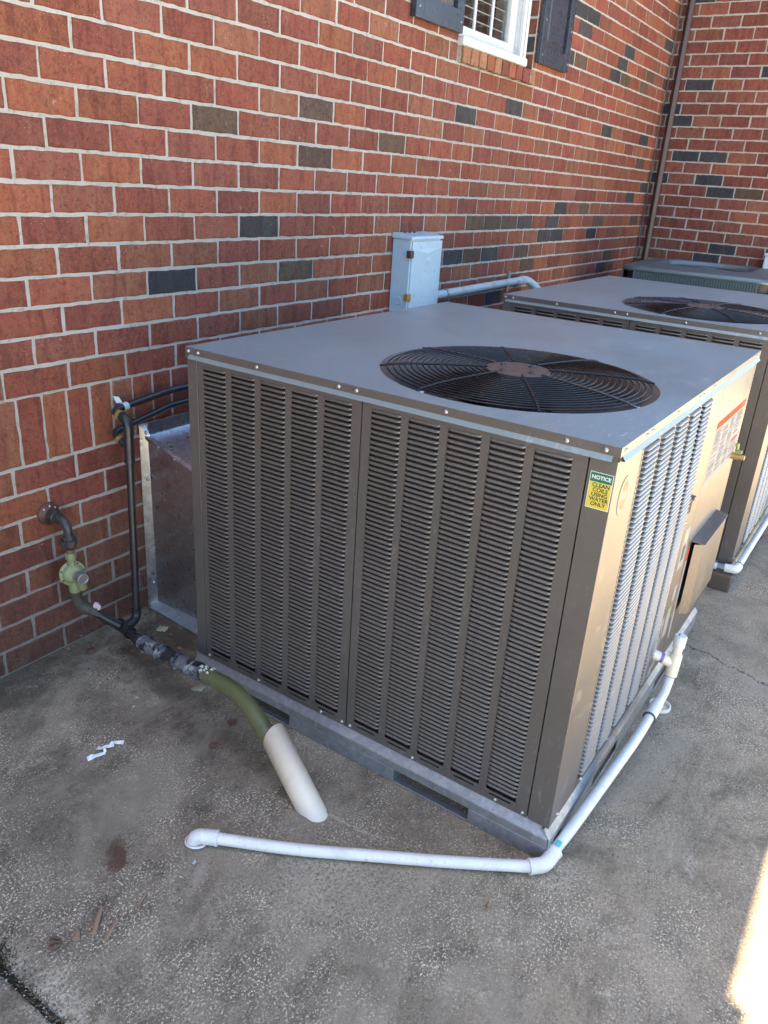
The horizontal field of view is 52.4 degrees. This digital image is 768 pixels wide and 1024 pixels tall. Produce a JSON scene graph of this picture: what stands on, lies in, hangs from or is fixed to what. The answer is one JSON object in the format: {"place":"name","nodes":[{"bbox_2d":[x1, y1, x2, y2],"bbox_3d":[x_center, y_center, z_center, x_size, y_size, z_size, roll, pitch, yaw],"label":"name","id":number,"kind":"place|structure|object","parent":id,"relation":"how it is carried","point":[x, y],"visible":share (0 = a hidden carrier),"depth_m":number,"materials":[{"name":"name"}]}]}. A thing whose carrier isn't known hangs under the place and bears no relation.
{"place":"outdoors","nodes":[
{"label":"outdoors","id":0,"kind":"place"},
{"bbox_2d":[0,977,50,1023],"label":"concrete slab","id":1,"kind":"structure","parent":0,"point":[18,1012],"depth_m":1.48,"materials":[{"name":"grey concrete"}]},
{"bbox_2d":[72,930,79,940],"bbox_3d":[-0.638,0.878,1.620,0.015,0.015,0.020,-1,24,-10],"label":"twig","id":2,"kind":"object","parent":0,"point":[76,936],"visible":1,"depth_m":1.61,"materials":[{"name":"brown wood"}]},
{"bbox_2d":[0,609,157,695],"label":"dirt","id":3,"kind":"structure","parent":0,"point":[24,669],"depth_m":2.53,"materials":[{"name":"brown soil"}]},
{"bbox_2d":[92,616,196,680],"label":"dirt","id":4,"kind":"structure","parent":0,"point":[154,638],"depth_m":2.62,"materials":[{"name":"brown soil"}]},
{"bbox_2d":[0,525,767,1023],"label":"concrete slab","id":5,"kind":"structure","parent":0,"point":[256,943],"depth_m":1.82,"materials":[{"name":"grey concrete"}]},
{"bbox_2d":[0,929,64,1023],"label":"moss","id":6,"kind":"object","parent":5,"relation":"on","point":[2,970],"visible":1,"depth_m":1.54,"materials":[{"name":"plant"}]},
{"bbox_2d":[0,953,78,1023],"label":"joint dirt","id":7,"kind":"structure","parent":5,"relation":"on","point":[51,1013],"depth_m":1.50,"materials":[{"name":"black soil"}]},
{"bbox_2d":[48,936,61,948],"bbox_3d":[-0.675,0.884,1.602,0.026,0.011,0.032,-3,24,-16],"label":"leaf curl","id":8,"kind":"object","parent":5,"relation":"on","point":[59,941],"visible":1,"depth_m":1.60,"materials":[{"name":"brown plant"}]},
{"bbox_2d":[85,647,97,652],"bbox_3d":[-0.960,0.454,2.564,0.032,0.006,0.038,12,24,19],"label":"leaf","id":9,"kind":"object","parent":5,"relation":"on","point":[91,650],"visible":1,"depth_m":2.56,"materials":[{"name":"brown plant"}]},
{"bbox_2d":[91,906,102,934],"bbox_3d":[-0.608,0.866,1.655,0.012,0.013,0.064,1,23,-7],"label":"twig","id":10,"kind":"object","parent":5,"relation":"on","point":[96,923],"visible":1,"depth_m":1.65,"materials":[{"name":"brown wood"}]},
{"bbox_2d":[86,740,123,760],"bbox_3d":[-0.763,0.645,2.135,0.031,0.015,0.112,21,29,35],"label":"plastic strip","id":11,"kind":"object","parent":5,"relation":"on","point":[93,756],"visible":1,"depth_m":2.13,"materials":[{"name":"white plastic"}]},
{"bbox_2d":[104,919,117,940],"bbox_3d":[-0.572,0.877,1.639,0.010,0.010,0.048,7,23,8],"label":"twig","id":12,"kind":"object","parent":5,"relation":"on","point":[109,933],"visible":1,"depth_m":1.63,"materials":[{"name":"brown wood"}]},
{"bbox_2d":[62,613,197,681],"bbox_3d":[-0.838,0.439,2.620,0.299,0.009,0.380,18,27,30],"label":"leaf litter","id":13,"kind":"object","parent":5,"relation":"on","point":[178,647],"visible":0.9,"depth_m":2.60,"materials":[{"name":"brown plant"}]},
{"bbox_2d":[136,893,146,906],"bbox_3d":[-0.531,0.850,1.711,0.008,0.008,0.034,9,24,11],"label":"twig","id":14,"kind":"object","parent":5,"relation":"on","point":[141,900],"visible":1,"depth_m":1.71,"materials":[{"name":"brown wood"}]},
{"bbox_2d":[156,625,170,631],"bbox_3d":[-0.768,0.404,2.711,0.042,0.005,0.048,8,23,9],"label":"leaf","id":15,"kind":"object","parent":5,"relation":"on","point":[161,628],"visible":1,"depth_m":2.71,"materials":[{"name":"plant"}]},
{"bbox_2d":[139,411,197,634],"bbox_3d":[-0.376,-0.060,2.982,0.447,0.690,1.070,18,27,30],"label":"duct","id":16,"kind":"object","parent":5,"relation":"on","point":[165,458],"visible":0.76,"depth_m":2.67,"materials":[{"name":"metal"}]},
{"bbox_2d":[191,684,209,691],"bbox_3d":[-0.571,0.543,2.416,0.039,0.006,0.049,19,27,31],"label":"leaf","id":17,"kind":"object","parent":5,"relation":"on","point":[198,687],"visible":1,"depth_m":2.42,"materials":[{"name":"plant"}]},
{"bbox_2d":[209,742,216,747],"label":"leaf","id":18,"kind":"object","parent":5,"relation":"on","point":[213,744],"visible":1,"depth_m":2.18,"materials":[{"name":"brown plant"}]},
{"bbox_2d":[227,718,235,724],"bbox_3d":[-0.444,0.611,2.275,0.026,0.008,0.033,-2,24,-13],"label":"leaf","id":19,"kind":"object","parent":5,"relation":"on","point":[231,722],"visible":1,"depth_m":2.27,"materials":[{"name":"brown plant"}]},
{"bbox_2d":[263,723,328,821],"bbox_3d":[-0.215,0.697,2.002,0.079,0.237,0.233,-16,30,-39],"label":"pipe sleeve","id":20,"kind":"object","parent":5,"relation":"on","point":[294,777],"visible":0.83,"depth_m":1.99,"materials":[{"name":"beige plastic"}]},
{"bbox_2d":[0,0,682,678],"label":"brick wall","id":21,"kind":"structure","parent":5,"relation":"on","point":[176,176],"depth_m":2.68,"materials":[{"name":"red brick"}]},
{"bbox_2d":[37,383,272,743],"bbox_3d":[-0.214,-0.007,2.695,1.033,0.778,1.528,18,27,30],"label":"gas pipe","id":22,"kind":"object","parent":21,"relation":"attached to","point":[73,575],"visible":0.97,"depth_m":2.40,"materials":[{"name":"metal"}]},
{"bbox_2d":[389,231,443,310],"bbox_3d":[0.148,-1.118,3.635,0.112,0.351,0.288,18,27,30],"label":"electrical box","id":23,"kind":"object","parent":21,"relation":"attached to","point":[416,263],"visible":0.94,"depth_m":3.57,"materials":[{"name":"grey paint"}]},
{"bbox_2d":[437,271,539,301],"bbox_3d":[0.633,-1.091,4.383,1.354,0.452,0.419,-13,28,-34],"label":"conduit","id":24,"kind":"object","parent":21,"relation":"attached to","point":[445,293],"visible":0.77,"depth_m":4.26,"materials":[{"name":"metal"}]},
{"bbox_2d":[457,0,531,66],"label":"window","id":25,"kind":"structure","parent":21,"relation":"in","point":[499,29],"depth_m":3.89,"materials":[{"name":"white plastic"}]},
{"bbox_2d":[185,633,687,875],"bbox_3d":[0.300,0.664,1.977,1.520,0.302,0.446,-8,26,-25],"label":"drain pipe","id":26,"kind":"object","parent":5,"relation":"on","point":[545,862],"visible":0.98,"depth_m":1.84,"materials":[{"name":"white plastic"}]},
{"bbox_2d":[185,302,760,856],"bbox_3d":[0.334,-0.008,2.497,1.231,1.067,1.401,18,27,30],"label":"air conditioner","id":27,"kind":"object","parent":5,"relation":"on","point":[463,554],"visible":0.99,"depth_m":1.94,"materials":[{"name":"metal"}]},
{"bbox_2d":[503,276,767,569],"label":"air conditioner","id":28,"kind":"object","parent":5,"relation":"on","point":[722,316],"visible":0.38,"depth_m":3.26,"materials":[{"name":"metal"}]},
{"bbox_2d":[713,513,767,573],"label":"drain pipe","id":29,"kind":"object","parent":28,"relation":"attached to","point":[737,567],"visible":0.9,"depth_m":3.35,"materials":[{"name":"white plastic"}]},
{"bbox_2d":[649,698,670,713],"bbox_3d":[0.876,0.614,2.475,0.066,0.012,0.066,18,27,30],"label":"pipe ring","id":30,"kind":"object","parent":5,"relation":"on","point":[666,708],"visible":0.52,"depth_m":2.47,"materials":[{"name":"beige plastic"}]},
{"bbox_2d":[622,258,767,294],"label":"condenser","id":31,"kind":"object","parent":5,"relation":"on","point":[749,279],"visible":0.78,"depth_m":5.02,"materials":[{"name":"grey paint"}]},
{"bbox_2d":[636,0,767,267],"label":"brick wall","id":32,"kind":"structure","parent":5,"relation":"on","point":[712,206],"depth_m":5.91,"materials":[{"name":"red brick"}]},
{"bbox_2d":[641,0,695,259],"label":"downspout","id":33,"kind":"object","parent":32,"relation":"attached to","point":[671,112],"visible":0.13,"depth_m":6.00,"materials":[{"name":"brown paint"}]},
{"bbox_2d":[762,253,767,268],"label":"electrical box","id":34,"kind":"object","parent":32,"relation":"attached to","point":[765,263],"visible":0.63,"depth_m":5.87,"materials":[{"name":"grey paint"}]},
{"bbox_2d":[707,568,733,592],"bbox_3d":[1.403,0.284,3.254,0.084,0.071,0.058,18,27,30],"label":"wood block","id":35,"kind":"object","parent":5,"relation":"on","point":[720,580],"depth_m":3.23,"materials":[{"name":"brown wood"}]},
{"bbox_2d":[2,577,767,1021],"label":"grit","id":36,"kind":"object","parent":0,"point":[334,871],"visible":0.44,"depth_m":1.78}
]}

